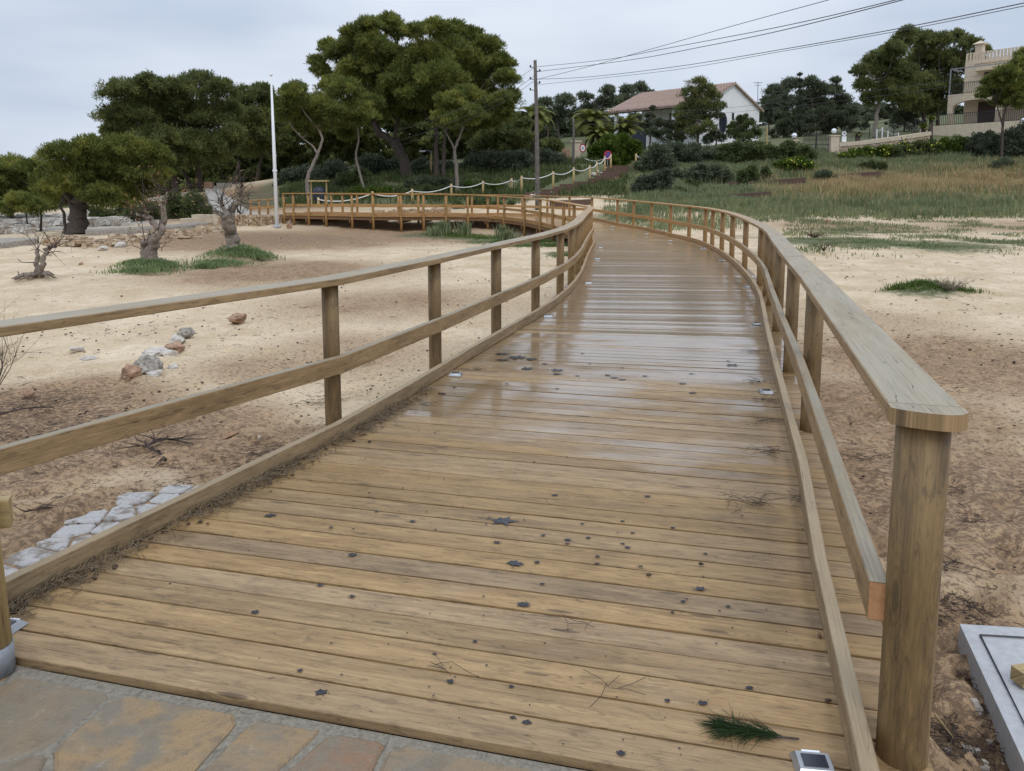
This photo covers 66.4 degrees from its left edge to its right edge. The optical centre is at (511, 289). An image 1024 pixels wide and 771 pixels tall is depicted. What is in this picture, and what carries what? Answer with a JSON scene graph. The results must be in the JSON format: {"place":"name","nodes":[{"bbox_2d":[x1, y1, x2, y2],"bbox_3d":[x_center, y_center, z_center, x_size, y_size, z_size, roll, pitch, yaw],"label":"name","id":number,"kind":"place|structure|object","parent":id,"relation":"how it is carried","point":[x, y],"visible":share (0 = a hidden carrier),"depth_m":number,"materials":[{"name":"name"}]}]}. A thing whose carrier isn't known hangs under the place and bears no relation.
{"place":"outdoors","nodes":[
{"label":"outdoors","id":0,"kind":"place"},
{"bbox_2d":[41,222,224,247],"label":"rubble bank","id":1,"kind":"structure","parent":0,"point":[111,240],"depth_m":28.66,"materials":[{"name":"stone"}]},
{"bbox_2d":[205,186,281,214],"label":"concrete path","id":2,"kind":"structure","parent":0,"point":[211,195],"depth_m":49.26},
{"bbox_2d":[0,666,584,770],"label":"stone paving","id":3,"kind":"structure","parent":0,"point":[245,718],"depth_m":2.37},
{"bbox_2d":[0,676,532,770],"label":"paving stones","id":4,"kind":"object","parent":3,"relation":"on","point":[132,734],"visible":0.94,"depth_m":2.31,"materials":[{"name":"stone"}]},
{"bbox_2d":[0,495,15,678],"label":"railing end post","id":5,"kind":"object","parent":4,"relation":"on","point":[7,659],"visible":1,"depth_m":2.63,"materials":[{"name":"wood"}]},
{"bbox_2d":[0,114,1023,770],"bbox_3d":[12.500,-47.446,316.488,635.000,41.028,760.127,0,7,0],"label":"sand ground","id":6,"kind":"structure","parent":0,"point":[960,338],"depth_m":9.48,"materials":[{"name":"sand"}]},
{"bbox_2d":[0,238,38,248],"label":"concrete ledge","id":7,"kind":"object","parent":6,"relation":"on","point":[9,242],"visible":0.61,"depth_m":28.05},
{"bbox_2d":[0,151,46,217],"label":"pine tree","id":8,"kind":"object","parent":6,"relation":"on","point":[15,169],"visible":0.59,"depth_m":44.06,"materials":[{"name":"green plant"}]},
{"bbox_2d":[0,302,50,384],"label":"bare shrub","id":9,"kind":"object","parent":6,"relation":"on","point":[1,359],"visible":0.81,"depth_m":7.54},
{"bbox_2d":[0,189,63,230],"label":"pine tree","id":10,"kind":"object","parent":6,"relation":"on","point":[15,202],"visible":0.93,"depth_m":37.14,"materials":[{"name":"green plant"}]},
{"bbox_2d":[6,208,83,279],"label":"tamarisk tree","id":11,"kind":"object","parent":6,"relation":"on","point":[39,271],"visible":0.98,"depth_m":17.14,"materials":[{"name":"grey plant"}]},
{"bbox_2d":[0,213,130,233],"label":"shore rocks","id":12,"kind":"object","parent":6,"relation":"on","point":[49,220],"visible":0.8,"depth_m":39.89,"materials":[{"name":"stone"}]},
{"bbox_2d":[4,485,197,575],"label":"limestone slabs","id":13,"kind":"structure","parent":6,"relation":"on","point":[122,510],"depth_m":4.51,"materials":[{"name":"stone"}]},
{"bbox_2d":[27,130,177,234],"bbox_3d":[-18.235,-4.674,34.803,6.379,4.800,4.301,-2,7,-13],"label":"pine tree","id":14,"kind":"object","parent":6,"relation":"on","point":[98,168],"visible":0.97,"depth_m":34.02,"materials":[{"name":"green plant"}]},
{"bbox_2d":[87,70,190,191],"bbox_3d":[-26.836,-11.247,56.762,7.569,9.261,7.311,0,7,0],"label":"pine tree","id":15,"kind":"object","parent":6,"relation":"on","point":[138,105],"visible":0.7,"depth_m":55.17,"materials":[{"name":"green plant"}]},
{"bbox_2d":[113,201,167,220],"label":"bush","id":16,"kind":"object","parent":6,"relation":"on","point":[155,212],"visible":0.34,"depth_m":42.26,"materials":[{"name":"green plant"}]},
{"bbox_2d":[90,256,197,275],"bbox_3d":[-8.664,-0.575,18.373,2.437,0.358,1.978,-2,8,-19],"label":"ground cover","id":17,"kind":"object","parent":6,"relation":"on","point":[139,265],"visible":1,"depth_m":18.36,"materials":[{"name":"plant"}]},
{"bbox_2d":[85,222,207,235],"bbox_3d":[-15.923,-2.633,34.402,1.581,0.513,5.230,7,10,43],"label":"concrete ledge","id":18,"kind":"object","parent":6,"relation":"on","point":[123,230],"visible":0.48,"depth_m":33.32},
{"bbox_2d":[132,354,162,374],"bbox_3d":[-3.837,0.827,8.197,0.300,0.305,0.422,-1,7,-11],"label":"rock","id":19,"kind":"object","parent":6,"relation":"on","point":[147,363],"visible":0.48,"depth_m":8.13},
{"bbox_2d":[111,162,203,265],"bbox_3d":[-8.695,-1.786,19.115,1.981,2.638,2.002,0,7,0],"label":"tamarisk tree","id":20,"kind":"object","parent":6,"relation":"on","point":[149,246],"visible":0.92,"depth_m":18.89,"materials":[{"name":"grey plant"}]},
{"bbox_2d":[117,430,206,473],"bbox_3d":[-2.604,1.133,5.635,0.611,0.079,0.781,2,8,17],"label":"fallen branch","id":21,"kind":"object","parent":6,"relation":"on","point":[155,440],"visible":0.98,"depth_m":5.80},
{"bbox_2d":[159,188,213,218],"bbox_3d":[-17.291,-4.429,41.815,3.184,2.071,2.030,5,9,34],"label":"bush","id":22,"kind":"object","parent":6,"relation":"on","point":[179,205],"visible":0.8,"depth_m":41.45,"materials":[{"name":"green plant"}]},
{"bbox_2d":[151,68,248,192],"bbox_3d":[-24.063,-12.027,58.916,8.224,9.597,7.395,-3,8,-22],"label":"pine tree","id":23,"kind":"object","parent":6,"relation":"on","point":[223,137],"visible":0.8,"depth_m":58.11,"materials":[{"name":"green plant"}]},
{"bbox_2d":[186,157,265,251],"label":"tamarisk tree","id":24,"kind":"object","parent":6,"relation":"on","point":[229,227],"visible":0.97,"depth_m":20.78,"materials":[{"name":"grey plant"}]},
{"bbox_2d":[174,243,285,269],"bbox_3d":[-7.206,-0.917,20.176,2.768,0.544,3.230,-2,7,-13],"label":"ground cover","id":25,"kind":"object","parent":6,"relation":"on","point":[249,250],"visible":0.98,"depth_m":20.32,"materials":[{"name":"plant"}]},
{"bbox_2d":[216,214,286,225],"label":"stone retaining wall","id":26,"kind":"structure","parent":6,"relation":"on","point":[254,220],"depth_m":37.01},
{"bbox_2d":[223,78,307,183],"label":"pine tree","id":27,"kind":"object","parent":6,"relation":"on","point":[252,96],"visible":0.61,"depth_m":65.52,"materials":[{"name":"green plant"}]},
{"bbox_2d":[269,73,280,227],"bbox_3d":[-10.914,-6.278,35.957,0.400,7.150,0.400,0,7,0],"label":"flagpole","id":28,"kind":"object","parent":6,"relation":"on","point":[274,171],"visible":0.98,"depth_m":35.95,"materials":[{"name":"metal"}]},
{"bbox_2d":[270,163,309,186],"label":"bush","id":29,"kind":"object","parent":6,"relation":"on","point":[292,173],"visible":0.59,"depth_m":54.93,"materials":[{"name":"green plant"}]},
{"bbox_2d":[267,80,349,202],"bbox_3d":[-11.569,-8.453,45.359,4.708,6.949,4.918,0,7,0],"label":"pine tree","id":30,"kind":"object","parent":6,"relation":"on","point":[302,110],"visible":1,"depth_m":44.63,"materials":[{"name":"green plant"}]},
{"bbox_2d":[83,110,565,203],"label":"background wood","id":31,"kind":"object","parent":6,"relation":"on","point":[298,154],"visible":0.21,"depth_m":70.16,"materials":[{"name":"green plant"}]},
{"bbox_2d":[306,157,352,179],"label":"bush","id":32,"kind":"object","parent":6,"relation":"on","point":[331,170],"visible":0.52,"depth_m":54.77,"materials":[{"name":"green plant"}]},
{"bbox_2d":[312,72,386,187],"bbox_3d":[-9.920,-9.485,47.343,4.724,7.560,5.088,0,7,0],"label":"pine tree","id":33,"kind":"object","parent":6,"relation":"on","point":[364,105],"visible":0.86,"depth_m":45.95,"materials":[{"name":"green plant"}]},
{"bbox_2d":[329,166,372,186],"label":"bush","id":34,"kind":"object","parent":6,"relation":"on","point":[350,179],"visible":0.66,"depth_m":51.16,"materials":[{"name":"green plant"}]},
{"bbox_2d":[332,184,393,198],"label":"bush","id":35,"kind":"object","parent":6,"relation":"on","point":[376,189],"visible":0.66,"depth_m":45.87,"materials":[{"name":"green plant"}]},
{"bbox_2d":[303,9,427,178],"bbox_3d":[-9.283,-12.985,52.977,9.717,11.271,8.600,0,7,0],"label":"pine tree","id":36,"kind":"object","parent":6,"relation":"on","point":[362,47],"visible":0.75,"depth_m":50.70,"materials":[{"name":"green plant"}]},
{"bbox_2d":[351,152,399,175],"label":"bush","id":37,"kind":"object","parent":6,"relation":"on","point":[373,163],"visible":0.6,"depth_m":56.90,"materials":[{"name":"green plant"}]},
{"bbox_2d":[398,156,461,174],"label":"bush","id":38,"kind":"object","parent":6,"relation":"on","point":[415,164],"visible":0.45,"depth_m":56.05,"materials":[{"name":"green plant"}]},
{"bbox_2d":[402,174,463,188],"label":"bush","id":39,"kind":"object","parent":6,"relation":"on","point":[410,181],"visible":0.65,"depth_m":48.43,"materials":[{"name":"green plant"}]},
{"bbox_2d":[278,155,633,206],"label":"undergrowth","id":40,"kind":"object","parent":6,"relation":"on","point":[612,187],"visible":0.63,"depth_m":50.10,"materials":[{"name":"green plant"}]},
{"bbox_2d":[393,14,525,178],"bbox_3d":[-3.287,-12.794,51.897,8.604,11.114,8.478,0,7,0],"label":"pine tree","id":41,"kind":"object","parent":6,"relation":"on","point":[455,51],"visible":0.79,"depth_m":50.89,"materials":[{"name":"green plant"}]},
{"bbox_2d":[429,82,491,192],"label":"pine tree","id":42,"kind":"object","parent":6,"relation":"on","point":[459,97],"visible":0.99,"depth_m":45.84,"materials":[{"name":"green plant"}]},
{"bbox_2d":[317,154,611,207],"bbox_3d":[-0.792,-6.640,48.079,21.969,4.007,5.428,-7,10,-43],"label":"rope fence","id":43,"kind":"object","parent":6,"relation":"on","point":[511,181],"visible":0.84,"depth_m":46.80,"materials":[{"name":"fabric"}]},
{"bbox_2d":[5,211,933,770],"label":"boardwalk","id":44,"kind":"structure","parent":6,"relation":"on","point":[583,455],"depth_m":3.37,"materials":[{"name":"brown wood"}]},
{"bbox_2d":[8,384,436,619],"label":"needle litter","id":45,"kind":"object","parent":44,"relation":"on","point":[71,575],"visible":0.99,"depth_m":3.92,"materials":[{"name":"plant"}]},
{"bbox_2d":[0,193,593,474],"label":"timber railing","id":46,"kind":"object","parent":44,"relation":"attached to","point":[332,366],"visible":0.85,"depth_m":5.18,"materials":[{"name":"brown wood"}]},
{"bbox_2d":[330,194,968,770],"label":"timber railing","id":47,"kind":"object","parent":44,"relation":"attached to","point":[924,412],"visible":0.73,"depth_m":2.21,"materials":[{"name":"brown wood"}]},
{"bbox_2d":[694,702,798,751],"bbox_3d":[0.683,1.300,2.338,0.274,0.022,0.188,-2,7,-16],"label":"pine sprig","id":48,"kind":"object","parent":44,"relation":"on","point":[723,728],"visible":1,"depth_m":2.32,"materials":[{"name":"green plant"}]},
{"bbox_2d":[789,749,834,770],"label":"solar stud","id":49,"kind":"object","parent":44,"relation":"on","point":[808,760],"visible":1,"depth_m":2.18,"materials":[{"name":"metal"}]},
{"bbox_2d":[422,218,520,240],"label":"leafy tufts","id":50,"kind":"object","parent":6,"relation":"on","point":[438,229],"visible":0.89,"depth_m":33.46,"materials":[{"name":"green plant"}]},
{"bbox_2d":[458,148,500,170],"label":"bush","id":51,"kind":"object","parent":6,"relation":"on","point":[483,159],"visible":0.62,"depth_m":55.70,"materials":[{"name":"green plant"}]},
{"bbox_2d":[401,230,567,259],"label":"short grass","id":52,"kind":"structure","parent":6,"relation":"on","point":[477,237],"depth_m":29.80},
{"bbox_2d":[464,115,534,153],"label":"pine tree","id":53,"kind":"object","parent":6,"relation":"on","point":[513,135],"visible":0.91,"depth_m":58.31,"materials":[{"name":"green plant"}]},
{"bbox_2d":[0,231,1022,765],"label":"sand debris","id":54,"kind":"object","parent":6,"relation":"on","point":[478,337],"visible":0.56,"depth_m":6.95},
{"bbox_2d":[0,372,1023,770],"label":"ground litter","id":55,"kind":"object","parent":6,"relation":"on","point":[946,734],"visible":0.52,"depth_m":4.61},
{"bbox_2d":[490,147,534,171],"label":"bush","id":56,"kind":"object","parent":6,"relation":"on","point":[510,159],"visible":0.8,"depth_m":54.72,"materials":[{"name":"green plant"}]},
{"bbox_2d":[2,242,1023,769],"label":"sand twigs","id":57,"kind":"object","parent":6,"relation":"on","point":[520,266],"visible":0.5,"depth_m":7.23,"materials":[{"name":"wood"}]},
{"bbox_2d":[529,60,540,209],"bbox_3d":[1.189,-7.938,40.828,0.580,7.853,0.260,0,7,0],"label":"utility pole","id":58,"kind":"object","parent":6,"relation":"on","point":[537,182],"visible":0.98,"depth_m":40.74,"materials":[{"name":"wood"}]},
{"bbox_2d":[553,3,1023,78],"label":"power cable","id":59,"kind":"object","parent":58,"relation":"attached to","point":[825,41],"visible":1,"depth_m":20.24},
{"bbox_2d":[516,106,554,155],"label":"palm tree","id":60,"kind":"object","parent":6,"relation":"on","point":[530,112],"visible":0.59,"depth_m":68.08,"materials":[{"name":"green plant"}]},
{"bbox_2d":[534,146,568,164],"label":"bush","id":61,"kind":"object","parent":6,"relation":"on","point":[548,155],"visible":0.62,"depth_m":56.74,"materials":[{"name":"green plant"}]},
{"bbox_2d":[528,92,584,137],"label":"pine tree","id":62,"kind":"object","parent":6,"relation":"on","point":[560,111],"visible":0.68,"depth_m":95.52,"materials":[{"name":"green plant"}]},
{"bbox_2d":[525,166,634,197],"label":"timber stairs","id":63,"kind":"structure","parent":6,"relation":"on","point":[615,174],"depth_m":50.44,"materials":[{"name":"brown wood"}]},
{"bbox_2d":[568,108,614,144],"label":"palm tree","id":64,"kind":"object","parent":6,"relation":"on","point":[588,116],"visible":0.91,"depth_m":62.26,"materials":[{"name":"green plant"}]},
{"bbox_2d":[575,84,623,120],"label":"pine tree","id":65,"kind":"object","parent":6,"relation":"on","point":[604,101],"visible":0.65,"depth_m":97.63,"materials":[{"name":"green plant"}]},
{"bbox_2d":[586,131,643,165],"bbox_3d":[7.988,-10.449,60.234,4.314,3.587,3.168,-4,8,-29],"label":"bush","id":66,"kind":"object","parent":6,"relation":"on","point":[623,148],"visible":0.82,"depth_m":59.79,"materials":[{"name":"green plant"}]},
{"bbox_2d":[610,113,646,135],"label":"palm tree","id":67,"kind":"object","parent":6,"relation":"on","point":[627,125],"visible":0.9,"depth_m":61.55,"materials":[{"name":"green plant"}]},
{"bbox_2d":[618,80,654,113],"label":"pine tree","id":68,"kind":"object","parent":6,"relation":"on","point":[628,91],"visible":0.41,"depth_m":100.81,"materials":[{"name":"green plant"}]},
{"bbox_2d":[632,130,645,149],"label":"stone terrace","id":69,"kind":"structure","parent":6,"relation":"on","point":[639,136],"depth_m":68.12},
{"bbox_2d":[604,79,763,146],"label":"white house","id":70,"kind":"structure","parent":69,"relation":"on","point":[736,96],"depth_m":75.00,"materials":[{"name":"paint"}]},
{"bbox_2d":[627,167,675,192],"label":"bush","id":71,"kind":"object","parent":6,"relation":"on","point":[662,178],"visible":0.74,"depth_m":44.31,"materials":[{"name":"green plant"}]},
{"bbox_2d":[632,141,679,173],"bbox_3d":[10.031,-8.995,54.218,3.310,2.517,2.213,2,7,14],"label":"bush","id":72,"kind":"object","parent":6,"relation":"on","point":[656,157],"visible":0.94,"depth_m":53.77,"materials":[{"name":"green plant"}]},
{"bbox_2d":[643,117,686,143],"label":"bush","id":73,"kind":"object","parent":6,"relation":"on","point":[658,123],"visible":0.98,"depth_m":64.44,"materials":[{"name":"green plant"}]},
{"bbox_2d":[665,139,718,163],"bbox_3d":[13.369,-9.811,57.049,4.516,2.318,3.131,0,7,0],"label":"bush","id":74,"kind":"object","parent":6,"relation":"on","point":[692,152],"visible":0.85,"depth_m":56.76,"materials":[{"name":"green plant"}]},
{"bbox_2d":[671,75,727,142],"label":"pine tree","id":75,"kind":"object","parent":6,"relation":"on","point":[703,92],"visible":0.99,"depth_m":64.17,"materials":[{"name":"green plant"}]},
{"bbox_2d":[680,161,734,184],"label":"bush","id":76,"kind":"object","parent":6,"relation":"on","point":[702,171],"visible":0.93,"depth_m":49.08,"materials":[{"name":"green plant"}]},
{"bbox_2d":[712,138,748,163],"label":"bush","id":77,"kind":"object","parent":6,"relation":"on","point":[727,153],"visible":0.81,"depth_m":56.78,"materials":[{"name":"green plant"}]},
{"bbox_2d":[524,101,963,139],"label":"background wood","id":78,"kind":"object","parent":6,"relation":"on","point":[865,114],"visible":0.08,"depth_m":109.21,"materials":[{"name":"plant"}]},
{"bbox_2d":[725,113,762,142],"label":"bush","id":79,"kind":"object","parent":6,"relation":"on","point":[740,130],"visible":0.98,"depth_m":64.33,"materials":[{"name":"green plant"}]},
{"bbox_2d":[735,162,772,184],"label":"bush","id":80,"kind":"object","parent":6,"relation":"on","point":[752,172],"visible":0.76,"depth_m":48.14,"materials":[{"name":"green plant"}]},
{"bbox_2d":[739,137,776,162],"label":"bush","id":81,"kind":"object","parent":6,"relation":"on","point":[752,150],"visible":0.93,"depth_m":55.75,"materials":[{"name":"green plant"}]},
{"bbox_2d":[756,75,802,125],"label":"pine tree","id":82,"kind":"object","parent":6,"relation":"on","point":[778,93],"visible":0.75,"depth_m":93.89,"materials":[{"name":"green plant"}]},
{"bbox_2d":[768,118,804,137],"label":"bush","id":83,"kind":"object","parent":6,"relation":"on","point":[783,128],"visible":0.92,"depth_m":77.91,"materials":[{"name":"green plant"}]},
{"bbox_2d":[769,138,819,160],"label":"bush","id":84,"kind":"object","parent":6,"relation":"on","point":[784,150],"visible":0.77,"depth_m":55.69,"materials":[{"name":"green plant"}]},
{"bbox_2d":[771,155,817,174],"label":"bush","id":85,"kind":"object","parent":6,"relation":"on","point":[794,163],"visible":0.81,"depth_m":52.10,"materials":[{"name":"green plant"}]},
{"bbox_2d":[794,72,805,123],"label":"cypress tree","id":86,"kind":"object","parent":6,"relation":"on","point":[799,110],"visible":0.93,"depth_m":89.91,"materials":[{"name":"green plant"}]},
{"bbox_2d":[790,73,836,120],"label":"pine tree","id":87,"kind":"object","parent":6,"relation":"on","point":[820,90],"visible":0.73,"depth_m":94.61,"materials":[{"name":"green plant"}]},
{"bbox_2d":[625,142,1023,220],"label":"dune grass","id":88,"kind":"structure","parent":6,"relation":"on","point":[698,196],"depth_m":42.28,"materials":[{"name":"plant"}]},
{"bbox_2d":[800,104,858,135],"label":"bush","id":89,"kind":"object","parent":6,"relation":"on","point":[823,117],"visible":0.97,"depth_m":78.30,"materials":[{"name":"green plant"}]},
{"bbox_2d":[827,75,863,121],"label":"pine tree","id":90,"kind":"object","parent":6,"relation":"on","point":[849,107],"visible":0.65,"depth_m":95.90,"materials":[{"name":"green plant"}]},
{"bbox_2d":[836,143,894,159],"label":"bush","id":91,"kind":"object","parent":6,"relation":"on","point":[884,152],"visible":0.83,"depth_m":56.76,"materials":[{"name":"green plant"}]},
{"bbox_2d":[839,132,930,151],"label":"garden wall","id":92,"kind":"structure","parent":6,"relation":"on","point":[910,138],"depth_m":61.01,"materials":[{"name":"beige stone"}]},
{"bbox_2d":[750,145,1023,215],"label":"dry grass","id":93,"kind":"structure","parent":6,"relation":"on","point":[962,179],"depth_m":47.24,"materials":[{"name":"plant"}]},
{"bbox_2d":[856,103,924,131],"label":"bush","id":94,"kind":"object","parent":6,"relation":"on","point":[904,119],"visible":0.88,"depth_m":76.22,"materials":[{"name":"green plant"}]},
{"bbox_2d":[848,23,933,137],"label":"pine tree","id":95,"kind":"object","parent":6,"relation":"on","point":[887,66],"visible":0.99,"depth_m":69.40,"materials":[{"name":"green plant"}]},
{"bbox_2d":[782,206,1023,259],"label":"weeds","id":96,"kind":"object","parent":6,"relation":"on","point":[957,230],"visible":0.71,"depth_m":28.53,"materials":[{"name":"green plant"}]},
{"bbox_2d":[889,137,942,156],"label":"bush","id":97,"kind":"object","parent":6,"relation":"on","point":[904,147],"visible":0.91,"depth_m":57.01,"materials":[{"name":"green plant"}]},
{"bbox_2d":[875,277,1001,295],"bbox_3d":[7.450,-0.045,13.550,1.895,0.256,1.284,7,10,44],"label":"grass mound","id":98,"kind":"object","parent":6,"relation":"on","point":[923,283],"depth_m":13.72,"materials":[{"name":"plant"}]},
{"bbox_2d":[895,26,993,125],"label":"pine tree","id":99,"kind":"object","parent":6,"relation":"on","point":[934,57],"visible":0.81,"depth_m":75.18,"materials":[{"name":"green plant"}]},
{"bbox_2d":[933,134,971,154],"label":"bush","id":100,"kind":"object","parent":6,"relation":"on","point":[953,143],"visible":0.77,"depth_m":56.67,"materials":[{"name":"green plant"}]},
{"bbox_2d":[920,40,1023,136],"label":"cream villa","id":101,"kind":"object","parent":6,"relation":"on","point":[978,115],"visible":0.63,"depth_m":69.81,"materials":[{"name":"stone"}]},
{"bbox_2d":[977,101,994,122],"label":"shutter door","id":102,"kind":"structure","parent":101,"relation":"in","point":[982,106],"depth_m":70.14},
{"bbox_2d":[956,129,1000,156],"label":"bush","id":103,"kind":"object","parent":6,"relation":"on","point":[982,143],"visible":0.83,"depth_m":55.81,"materials":[{"name":"green plant"}]},
{"bbox_2d":[958,624,1023,770],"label":"concrete cover","id":104,"kind":"object","parent":6,"relation":"on","point":[993,653],"visible":1,"depth_m":3.02,"materials":[{"name":"concrete"}]},
{"bbox_2d":[973,45,1023,156],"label":"pine tree","id":105,"kind":"object","parent":6,"relation":"on","point":[1003,84],"visible":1,"depth_m":53.40,"materials":[{"name":"green plant"}]},
{"bbox_2d":[992,120,1023,158],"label":"bush","id":106,"kind":"object","parent":6,"relation":"on","point":[1013,140],"visible":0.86,"depth_m":54.42,"materials":[{"name":"green plant"}]},
{"bbox_2d":[0,0,1023,158],"label":"sky","id":107,"kind":"structure","parent":0,"point":[53,53],"materials":[{"name":"grey"}]},
{"bbox_2d":[600,194,856,231],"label":"dune grass","id":108,"kind":"structure","parent":0,"point":[662,226],"depth_m":35.81,"materials":[{"name":"plant"}]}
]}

